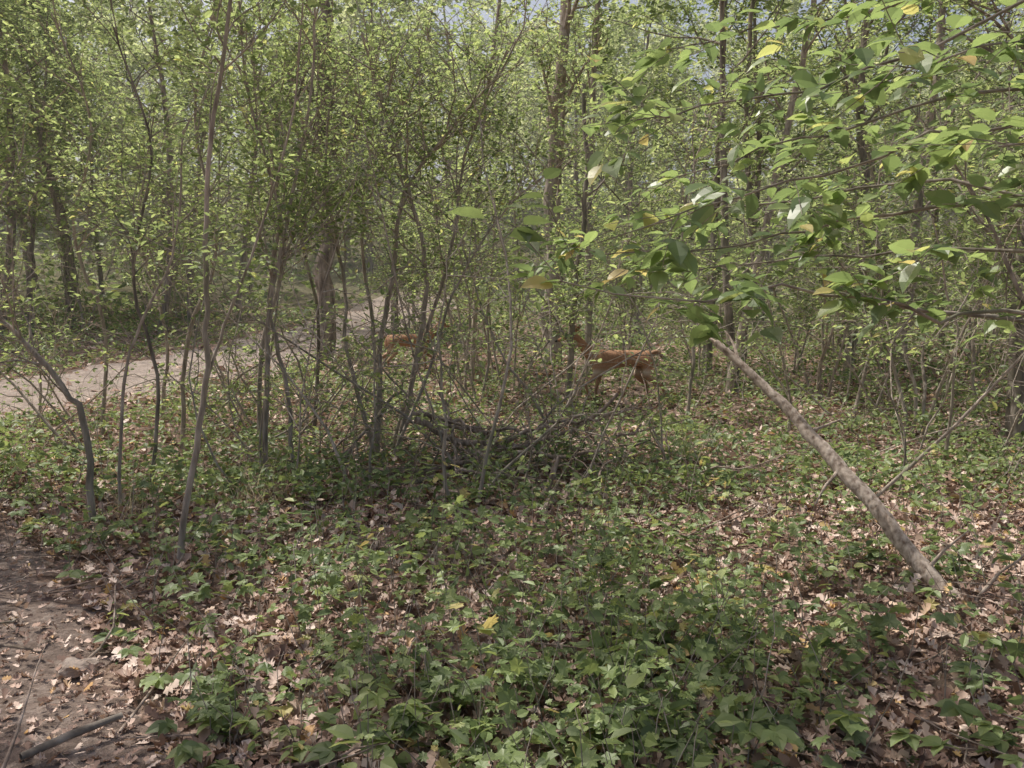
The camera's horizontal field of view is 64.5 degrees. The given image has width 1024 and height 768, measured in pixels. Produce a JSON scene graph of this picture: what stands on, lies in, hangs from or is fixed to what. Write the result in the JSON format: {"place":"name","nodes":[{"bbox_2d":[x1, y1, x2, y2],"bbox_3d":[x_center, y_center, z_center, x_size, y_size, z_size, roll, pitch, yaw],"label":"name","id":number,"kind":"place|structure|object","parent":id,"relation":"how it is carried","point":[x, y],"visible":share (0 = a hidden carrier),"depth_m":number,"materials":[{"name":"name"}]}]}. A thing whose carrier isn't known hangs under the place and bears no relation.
{"place":"outdoors","nodes":[
{"label":"outdoors","id":0,"kind":"place"},
{"bbox_2d":[0,292,459,421],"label":"dirt path","id":1,"kind":"structure","parent":0,"point":[141,369],"depth_m":16.67,"materials":[{"name":"beige soil"}]},
{"bbox_2d":[0,181,1023,767],"bbox_3d":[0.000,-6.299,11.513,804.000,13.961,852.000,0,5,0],"label":"ground","id":2,"kind":"structure","parent":0,"point":[46,579],"depth_m":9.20,"materials":[{"name":"brown plant"}]},
{"bbox_2d":[0,0,46,219],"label":"broadleaf tree","id":3,"kind":"object","parent":2,"relation":"on","point":[6,27],"visible":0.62,"depth_m":22.73,"materials":[{"name":"green plant"}]},
{"bbox_2d":[0,53,71,255],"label":"broadleaf tree","id":4,"kind":"object","parent":2,"relation":"on","point":[28,228],"visible":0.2,"depth_m":29.55,"materials":[{"name":"green plant"}]},
{"bbox_2d":[0,0,75,372],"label":"sapling","id":5,"kind":"object","parent":2,"relation":"on","point":[5,131],"visible":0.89,"depth_m":7.25,"materials":[{"name":"green plant"}]},
{"bbox_2d":[0,97,95,526],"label":"sapling","id":6,"kind":"object","parent":2,"relation":"on","point":[34,352],"visible":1,"depth_m":6.01,"materials":[{"name":"green plant"}]},
{"bbox_2d":[0,0,99,210],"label":"broadleaf tree","id":7,"kind":"object","parent":2,"relation":"on","point":[35,102],"visible":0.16,"depth_m":28.57,"materials":[{"name":"green plant"}]},
{"bbox_2d":[0,0,127,334],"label":"broadleaf tree","id":8,"kind":"object","parent":2,"relation":"on","point":[35,217],"visible":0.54,"depth_m":24.62,"materials":[{"name":"green plant"}]},
{"bbox_2d":[0,0,143,327],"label":"broadleaf tree","id":9,"kind":"object","parent":2,"relation":"on","point":[54,202],"visible":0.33,"depth_m":26.27,"materials":[{"name":"green plant"}]},
{"bbox_2d":[1,172,148,330],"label":"sapling","id":10,"kind":"object","parent":2,"relation":"on","point":[90,238],"visible":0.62,"depth_m":25.40,"materials":[{"name":"green plant"}]},
{"bbox_2d":[0,0,182,438],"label":"sapling","id":11,"kind":"object","parent":2,"relation":"on","point":[60,31],"visible":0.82,"depth_m":9.79,"materials":[{"name":"green plant"}]},
{"bbox_2d":[16,29,177,309],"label":"broadleaf tree","id":12,"kind":"object","parent":2,"relation":"on","point":[100,277],"visible":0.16,"depth_m":31.92,"materials":[{"name":"green plant"}]},
{"bbox_2d":[0,0,203,335],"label":"broadleaf tree","id":13,"kind":"object","parent":2,"relation":"on","point":[11,219],"visible":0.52,"depth_m":24.26,"materials":[{"name":"green plant"}]},
{"bbox_2d":[0,502,241,767],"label":"dirt trail","id":14,"kind":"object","parent":2,"relation":"on","point":[39,688],"visible":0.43,"depth_m":3.46,"materials":[{"name":"brown soil"}]},
{"bbox_2d":[19,712,122,760],"bbox_3d":[-1.610,1.290,2.978,0.034,0.040,0.357,4,6,38],"label":"stick","id":15,"kind":"object","parent":14,"relation":"on","point":[59,740],"visible":1,"depth_m":2.96,"materials":[{"name":"wood"}]},
{"bbox_2d":[58,657,98,677],"bbox_3d":[-1.933,1.264,3.617,0.163,0.064,0.116,5,7,-29],"label":"stone","id":16,"kind":"object","parent":14,"relation":"on","point":[65,670],"visible":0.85,"depth_m":3.59,"materials":[{"name":"beige stone"}]},
{"bbox_2d":[90,453,161,519],"bbox_3d":[-2.972,0.808,6.195,0.554,0.534,0.712,-4,6,-37],"label":"dry grass tuft","id":17,"kind":"object","parent":2,"relation":"on","point":[126,512],"visible":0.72,"depth_m":6.23,"materials":[{"name":"plant"}]},
{"bbox_2d":[103,198,180,323],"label":"sapling","id":18,"kind":"object","parent":2,"relation":"on","point":[147,275],"visible":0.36,"depth_m":27.77,"materials":[{"name":"green plant"}]},
{"bbox_2d":[0,0,289,482],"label":"sapling","id":19,"kind":"object","parent":2,"relation":"on","point":[151,163],"visible":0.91,"depth_m":7.48,"materials":[{"name":"green plant"}]},
{"bbox_2d":[60,40,239,418],"bbox_3d":[-5.048,-2.197,11.579,2.214,5.585,2.124,-2,5,-24],"label":"sapling","id":20,"kind":"object","parent":2,"relation":"on","point":[170,111],"visible":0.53,"depth_m":11.35,"materials":[{"name":"green plant"}]},
{"bbox_2d":[64,57,264,512],"bbox_3d":[-2.512,-0.725,6.232,1.145,3.757,1.415,4,6,41],"label":"sapling","id":21,"kind":"object","parent":2,"relation":"on","point":[178,218],"visible":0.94,"depth_m":6.23,"materials":[{"name":"green plant"}]},
{"bbox_2d":[120,184,221,308],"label":"sapling","id":22,"kind":"object","parent":2,"relation":"on","point":[198,257],"visible":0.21,"depth_m":30.79,"materials":[{"name":"green plant"}]},
{"bbox_2d":[132,200,213,317],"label":"sapling","id":23,"kind":"object","parent":2,"relation":"on","point":[174,293],"visible":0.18,"depth_m":30.07,"materials":[{"name":"green plant"}]},
{"bbox_2d":[14,0,338,332],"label":"broadleaf tree","id":24,"kind":"object","parent":2,"relation":"on","point":[165,306],"visible":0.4,"depth_m":24.30,"materials":[{"name":"green plant"}]},
{"bbox_2d":[36,0,343,328],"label":"broadleaf tree","id":25,"kind":"object","parent":2,"relation":"on","point":[203,134],"visible":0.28,"depth_m":26.94,"materials":[{"name":"green plant"}]},
{"bbox_2d":[99,0,307,452],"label":"sapling","id":26,"kind":"object","parent":2,"relation":"on","point":[183,374],"visible":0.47,"depth_m":9.23,"materials":[{"name":"green plant"}]},
{"bbox_2d":[85,0,398,373],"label":"sapling","id":27,"kind":"object","parent":2,"relation":"on","point":[261,34],"visible":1,"depth_m":4.85,"materials":[{"name":"green plant"}]},
{"bbox_2d":[132,0,356,469],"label":"sapling","id":28,"kind":"object","parent":2,"relation":"on","point":[244,79],"visible":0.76,"depth_m":7.73,"materials":[{"name":"green plant"}]},
{"bbox_2d":[151,0,340,565],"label":"sapling","id":29,"kind":"object","parent":2,"relation":"on","point":[198,427],"visible":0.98,"depth_m":4.96,"materials":[{"name":"green plant"}]},
{"bbox_2d":[209,437,304,509],"bbox_3d":[-2.140,0.681,6.684,0.726,0.741,0.877,2,5,26],"label":"dry grass tuft","id":30,"kind":"object","parent":2,"relation":"on","point":[255,499],"visible":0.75,"depth_m":6.72,"materials":[{"name":"plant"}]},
{"bbox_2d":[137,0,381,321],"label":"broadleaf tree","id":31,"kind":"object","parent":2,"relation":"on","point":[238,301],"visible":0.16,"depth_m":28.53,"materials":[{"name":"green plant"}]},
{"bbox_2d":[175,0,380,450],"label":"sapling","id":32,"kind":"object","parent":2,"relation":"on","point":[268,127],"visible":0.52,"depth_m":8.60,"materials":[{"name":"green plant"}]},
{"bbox_2d":[211,0,404,474],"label":"sapling","id":33,"kind":"object","parent":2,"relation":"on","point":[292,190],"visible":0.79,"depth_m":7.86,"materials":[{"name":"green plant"}]},
{"bbox_2d":[233,0,394,436],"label":"sapling","id":34,"kind":"object","parent":2,"relation":"on","point":[332,39],"visible":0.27,"depth_m":10.20,"materials":[{"name":"green plant"}]},
{"bbox_2d":[235,0,414,360],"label":"broadleaf tree","id":35,"kind":"object","parent":2,"relation":"on","point":[321,265],"visible":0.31,"depth_m":18.45,"materials":[{"name":"green plant"}]},
{"bbox_2d":[228,0,429,459],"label":"sapling","id":36,"kind":"object","parent":2,"relation":"on","point":[329,203],"visible":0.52,"depth_m":8.83,"materials":[{"name":"green plant"}]},
{"bbox_2d":[280,0,448,451],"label":"sapling","id":37,"kind":"object","parent":2,"relation":"on","point":[374,76],"visible":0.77,"depth_m":8.71,"materials":[{"name":"green plant"}]},
{"bbox_2d":[255,0,493,334],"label":"broadleaf tree","id":38,"kind":"object","parent":2,"relation":"on","point":[397,5],"visible":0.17,"depth_m":24.72,"materials":[{"name":"green plant"}]},
{"bbox_2d":[341,174,447,333],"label":"sapling","id":39,"kind":"object","parent":2,"relation":"on","point":[382,273],"visible":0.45,"depth_m":22.71,"materials":[{"name":"green plant"}]},
{"bbox_2d":[266,0,544,450],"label":"sapling","id":40,"kind":"object","parent":2,"relation":"on","point":[400,107],"visible":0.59,"depth_m":9.02,"materials":[{"name":"green plant"}]},
{"bbox_2d":[373,317,449,373],"bbox_3d":[-1.999,-0.789,16.529,1.659,1.186,0.312,-2,5,-20],"label":"deer","id":41,"kind":"object","parent":2,"relation":"on","point":[387,343],"visible":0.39,"depth_m":16.39},
{"bbox_2d":[368,189,457,333],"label":"sapling","id":42,"kind":"object","parent":2,"relation":"on","point":[389,273],"visible":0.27,"depth_m":23.63,"materials":[{"name":"green plant"}]},
{"bbox_2d":[364,187,481,329],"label":"sapling","id":43,"kind":"object","parent":2,"relation":"on","point":[427,216],"visible":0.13,"depth_m":24.27,"materials":[{"name":"green plant"}]},
{"bbox_2d":[304,0,572,457],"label":"sapling","id":44,"kind":"object","parent":2,"relation":"on","point":[441,141],"visible":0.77,"depth_m":8.74,"materials":[{"name":"green plant"}]},
{"bbox_2d":[339,0,577,452],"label":"sapling","id":45,"kind":"object","parent":2,"relation":"on","point":[493,154],"visible":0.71,"depth_m":8.92,"materials":[{"name":"green plant"}]},
{"bbox_2d":[374,92,568,401],"bbox_3d":[-0.943,-2.039,13.222,3.021,5.070,3.267,-4,6,-42],"label":"sapling","id":46,"kind":"object","parent":2,"relation":"on","point":[467,281],"visible":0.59,"depth_m":13.24,"materials":[{"name":"green plant"}]},
{"bbox_2d":[390,154,557,379],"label":"sapling","id":47,"kind":"object","parent":2,"relation":"on","point":[482,321],"visible":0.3,"depth_m":15.57,"materials":[{"name":"green plant"}]},
{"bbox_2d":[337,37,667,462],"bbox_3d":[0.016,-1.302,8.665,3.245,4.499,1.932,1,5,12],"label":"sapling","id":48,"kind":"object","parent":2,"relation":"on","point":[538,150],"visible":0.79,"depth_m":8.57,"materials":[{"name":"green plant"}]},
{"bbox_2d":[455,0,553,386],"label":"broadleaf tree","id":49,"kind":"object","parent":2,"relation":"on","point":[474,318],"visible":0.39,"depth_m":14.74,"materials":[{"name":"green plant"}]},
{"bbox_2d":[0,398,1023,767],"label":"ground cover plants","id":50,"kind":"object","parent":2,"relation":"on","point":[624,672],"visible":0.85,"depth_m":3.50,"materials":[{"name":"green plant"}]},
{"bbox_2d":[0,167,1023,510],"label":"undergrowth","id":51,"kind":"object","parent":2,"relation":"on","point":[642,477],"visible":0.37,"depth_m":11.30,"materials":[{"name":"green plant"}]},
{"bbox_2d":[0,0,1023,506],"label":"shrub","id":52,"kind":"object","parent":2,"relation":"on","point":[328,404],"visible":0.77,"depth_m":8.30,"materials":[{"name":"green plant"}]},
{"bbox_2d":[0,0,1023,320],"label":"distant trees","id":53,"kind":"object","parent":2,"relation":"on","point":[792,10],"visible":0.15,"depth_m":43.17,"materials":[{"name":"green plant"}]},
{"bbox_2d":[0,398,1023,767],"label":"fallen twigs","id":54,"kind":"object","parent":2,"relation":"on","point":[298,764],"visible":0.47,"depth_m":3.98,"materials":[{"name":"brown wood"}]},
{"bbox_2d":[0,329,1023,731],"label":"weeds","id":55,"kind":"object","parent":2,"relation":"on","point":[964,641],"visible":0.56,"depth_m":5.46,"materials":[{"name":"green plant"}]},
{"bbox_2d":[413,143,647,393],"bbox_3d":[0.539,-1.930,14.556,3.902,4.464,3.703,5,7,43],"label":"sapling","id":56,"kind":"object","parent":2,"relation":"on","point":[578,225],"visible":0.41,"depth_m":14.22,"materials":[{"name":"green plant"}]},
{"bbox_2d":[214,309,847,492],"bbox_3d":[0.011,0.061,8.463,5.915,1.745,3.424,0,5,0],"label":"brush pile","id":57,"kind":"object","parent":2,"relation":"on","point":[451,438],"visible":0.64,"depth_m":8.01,"materials":[{"name":"brown wood"}]},
{"bbox_2d":[506,456,561,500],"bbox_3d":[0.197,0.854,7.039,0.572,0.416,0.138,-2,5,-25],"label":"broken branch","id":58,"kind":"object","parent":2,"relation":"on","point":[555,467],"visible":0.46,"depth_m":7.13,"materials":[{"name":"brown wood"}]},
{"bbox_2d":[492,0,615,367],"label":"broadleaf tree","id":59,"kind":"object","parent":2,"relation":"on","point":[560,75],"visible":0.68,"depth_m":17.36,"materials":[{"name":"green plant"}]},
{"bbox_2d":[514,7,642,365],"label":"broadleaf tree","id":60,"kind":"object","parent":2,"relation":"on","point":[554,23],"visible":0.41,"depth_m":17.98,"materials":[{"name":"green plant"}]},
{"bbox_2d":[512,82,650,412],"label":"broadleaf tree","id":61,"kind":"object","parent":2,"relation":"on","point":[577,262],"visible":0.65,"depth_m":12.02,"materials":[{"name":"green plant"}]},
{"bbox_2d":[469,0,698,325],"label":"broadleaf tree","id":62,"kind":"object","parent":2,"relation":"on","point":[608,43],"visible":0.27,"depth_m":28.88,"materials":[{"name":"green plant"}]},
{"bbox_2d":[551,0,636,374],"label":"broadleaf tree","id":63,"kind":"object","parent":2,"relation":"on","point":[588,330],"visible":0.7,"depth_m":16.47,"materials":[{"name":"green plant"}]},
{"bbox_2d":[560,202,654,331],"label":"sapling","id":64,"kind":"object","parent":2,"relation":"on","point":[595,210],"visible":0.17,"depth_m":27.40,"materials":[{"name":"green plant"}]},
{"bbox_2d":[555,324,667,403],"bbox_3d":[1.601,-0.295,13.011,1.844,1.317,0.347,0,5,-5],"label":"deer","id":65,"kind":"object","parent":2,"relation":"on","point":[609,355],"visible":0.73,"depth_m":12.90},
{"bbox_2d":[567,202,672,349],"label":"sapling","id":66,"kind":"object","parent":2,"relation":"on","point":[610,251],"visible":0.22,"depth_m":19.10,"materials":[{"name":"green plant"}]},
{"bbox_2d":[522,0,743,336],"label":"broadleaf tree","id":67,"kind":"object","parent":2,"relation":"on","point":[634,51],"visible":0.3,"depth_m":26.85,"materials":[{"name":"green plant"}]},
{"bbox_2d":[580,190,688,349],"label":"sapling","id":68,"kind":"object","parent":2,"relation":"on","point":[631,312],"visible":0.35,"depth_m":18.55,"materials":[{"name":"green plant"}]},
{"bbox_2d":[617,318,686,481],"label":"sapling","id":69,"kind":"object","parent":2,"relation":"on","point":[637,418],"visible":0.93,"depth_m":7.53,"materials":[{"name":"green plant"}]},
{"bbox_2d":[628,204,742,388],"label":"sapling","id":70,"kind":"object","parent":2,"relation":"on","point":[681,324],"visible":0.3,"depth_m":14.79,"materials":[{"name":"green plant"}]},
{"bbox_2d":[582,0,792,394],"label":"broadleaf tree","id":71,"kind":"object","parent":2,"relation":"on","point":[728,312],"visible":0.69,"depth_m":14.06,"materials":[{"name":"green plant"}]},
{"bbox_2d":[627,41,760,414],"bbox_3d":[2.501,-2.077,11.693,2.104,5.377,2.845,0,5,0],"label":"sapling","id":72,"kind":"object","parent":2,"relation":"on","point":[704,136],"visible":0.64,"depth_m":11.74,"materials":[{"name":"green plant"}]},
{"bbox_2d":[654,198,746,341],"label":"sapling","id":73,"kind":"object","parent":2,"relation":"on","point":[719,285],"visible":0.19,"depth_m":24.60,"materials":[{"name":"green plant"}]},
{"bbox_2d":[521,0,884,372],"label":"broadleaf tree","id":74,"kind":"object","parent":2,"relation":"on","point":[686,13],"visible":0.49,"depth_m":17.17,"materials":[{"name":"green plant"}]},
{"bbox_2d":[666,217,771,323],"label":"sapling","id":75,"kind":"object","parent":2,"relation":"on","point":[720,246],"visible":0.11,"depth_m":28.72,"materials":[{"name":"green plant"}]},
{"bbox_2d":[445,0,1023,350],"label":"overhanging tree","id":76,"kind":"object","parent":2,"relation":"on","point":[952,141],"visible":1,"depth_m":3.57,"materials":[{"name":"green plant"}]},
{"bbox_2d":[717,195,786,324],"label":"sapling","id":77,"kind":"object","parent":2,"relation":"on","point":[748,241],"visible":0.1,"depth_m":30.70,"materials":[{"name":"green plant"}]},
{"bbox_2d":[697,0,822,378],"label":"broadleaf tree","id":78,"kind":"object","parent":2,"relation":"on","point":[747,111],"visible":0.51,"depth_m":14.11,"materials":[{"name":"green plant"}]},
{"bbox_2d":[619,0,928,363],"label":"broadleaf tree","id":79,"kind":"object","parent":2,"relation":"on","point":[758,135],"visible":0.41,"depth_m":17.58,"materials":[{"name":"green plant"}]},
{"bbox_2d":[775,230,831,352],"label":"sapling","id":80,"kind":"object","parent":2,"relation":"on","point":[806,304],"visible":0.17,"depth_m":22.68,"materials":[{"name":"green plant"}]},
{"bbox_2d":[714,0,919,395],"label":"broadleaf tree","id":81,"kind":"object","parent":2,"relation":"on","point":[813,10],"visible":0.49,"depth_m":13.65,"materials":[{"name":"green plant"}]},
{"bbox_2d":[756,178,878,373],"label":"sapling","id":82,"kind":"object","parent":2,"relation":"on","point":[807,320],"visible":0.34,"depth_m":17.28,"materials":[{"name":"green plant"}]},
{"bbox_2d":[708,130,967,399],"bbox_3d":[5.019,-1.932,13.293,4.467,4.834,3.512,-1,6,-11],"label":"sapling","id":83,"kind":"object","parent":2,"relation":"on","point":[825,348],"visible":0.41,"depth_m":13.45,"materials":[{"name":"green plant"}]},
{"bbox_2d":[775,138,924,363],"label":"sapling","id":84,"kind":"object","parent":2,"relation":"on","point":[822,325],"visible":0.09,"depth_m":19.38,"materials":[{"name":"green plant"}]},
{"bbox_2d":[710,0,1000,349],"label":"broadleaf tree","id":85,"kind":"object","parent":2,"relation":"on","point":[840,336],"visible":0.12,"depth_m":23.05,"materials":[{"name":"green plant"}]},
{"bbox_2d":[709,330,1023,611],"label":"fallen log","id":86,"kind":"object","parent":2,"relation":"on","point":[895,534],"visible":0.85,"depth_m":4.87,"materials":[{"name":"wood"}]},
{"bbox_2d":[727,0,1006,353],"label":"broadleaf tree","id":87,"kind":"object","parent":2,"relation":"on","point":[910,29],"visible":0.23,"depth_m":21.47,"materials":[{"name":"green plant"}]},
{"bbox_2d":[834,301,906,496],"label":"sapling","id":88,"kind":"object","parent":2,"relation":"on","point":[872,363],"visible":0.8,"depth_m":7.11,"materials":[{"name":"green plant"}]},
{"bbox_2d":[809,212,940,359],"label":"sapling","id":89,"kind":"object","parent":2,"relation":"on","point":[878,275],"visible":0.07,"depth_m":19.10,"materials":[{"name":"green plant"}]},
{"bbox_2d":[798,202,975,371],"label":"sapling","id":90,"kind":"object","parent":2,"relation":"on","point":[911,222],"visible":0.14,"depth_m":17.38,"materials":[{"name":"green plant"}]},
{"bbox_2d":[808,35,967,425],"bbox_3d":[4.880,-1.856,10.644,2.775,5.196,1.538,-3,6,-36],"label":"sapling","id":91,"kind":"object","parent":2,"relation":"on","point":[858,396],"visible":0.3,"depth_m":10.62,"materials":[{"name":"green plant"}]},
{"bbox_2d":[802,0,974,383],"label":"broadleaf tree","id":92,"kind":"object","parent":2,"relation":"on","point":[864,27],"visible":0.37,"depth_m":15.58,"materials":[{"name":"green plant"}]},
{"bbox_2d":[760,71,1023,439],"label":"sapling","id":93,"kind":"object","parent":2,"relation":"on","point":[949,236],"visible":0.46,"depth_m":10.53,"materials":[{"name":"green plant"}]},
{"bbox_2d":[797,0,1023,436],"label":"broadleaf tree","id":94,"kind":"object","parent":2,"relation":"on","point":[1007,413],"visible":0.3,"depth_m":10.24,"materials":[{"name":"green plant"}]},
{"bbox_2d":[807,69,1023,417],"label":"shrub","id":95,"kind":"object","parent":2,"relation":"on","point":[937,330],"visible":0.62,"depth_m":6.50,"materials":[{"name":"green plant"}]},
{"bbox_2d":[812,0,1023,370],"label":"broadleaf tree","id":96,"kind":"object","parent":2,"relation":"on","point":[918,203],"visible":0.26,"depth_m":17.58,"materials":[{"name":"green plant"}]},
{"bbox_2d":[849,0,1023,350],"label":"broadleaf tree","id":97,"kind":"object","parent":2,"relation":"on","point":[934,168],"visible":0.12,"depth_m":22.42,"materials":[{"name":"green plant"}]},
{"bbox_2d":[878,91,1023,341],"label":"sapling","id":98,"kind":"object","parent":2,"relation":"on","point":[983,171],"visible":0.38,"depth_m":8.76,"materials":[{"name":"green plant"}]},
{"bbox_2d":[898,0,1023,224],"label":"broadleaf tree","id":99,"kind":"object","parent":2,"relation":"on","point":[979,76],"visible":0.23,"depth_m":17.62,"materials":[{"name":"green plant"}]},
{"bbox_2d":[917,0,1023,443],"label":"broadleaf tree","id":100,"kind":"object","parent":2,"relation":"on","point":[1019,390],"visible":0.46,"depth_m":9.92,"materials":[{"name":"green plant"}]},
{"bbox_2d":[917,153,1023,367],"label":"sapling","id":101,"kind":"object","parent":2,"relation":"on","point":[991,345],"visible":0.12,"depth_m":18.69,"materials":[{"name":"green plant"}]},
{"bbox_2d":[922,25,1023,413],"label":"sapling","id":102,"kind":"object","parent":2,"relation":"on","point":[979,307],"visible":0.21,"depth_m":12.37,"materials":[{"name":"green plant"}]},
{"bbox_2d":[940,125,1023,302],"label":"sapling","id":103,"kind":"object","parent":2,"relation":"on","point":[993,220],"visible":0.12,"depth_m":12.28,"materials":[{"name":"green plant"}]},
{"bbox_2d":[18,0,1023,197],"label":"sky","id":104,"kind":"structure","parent":0,"point":[533,2],"materials":[{"name":"white"}]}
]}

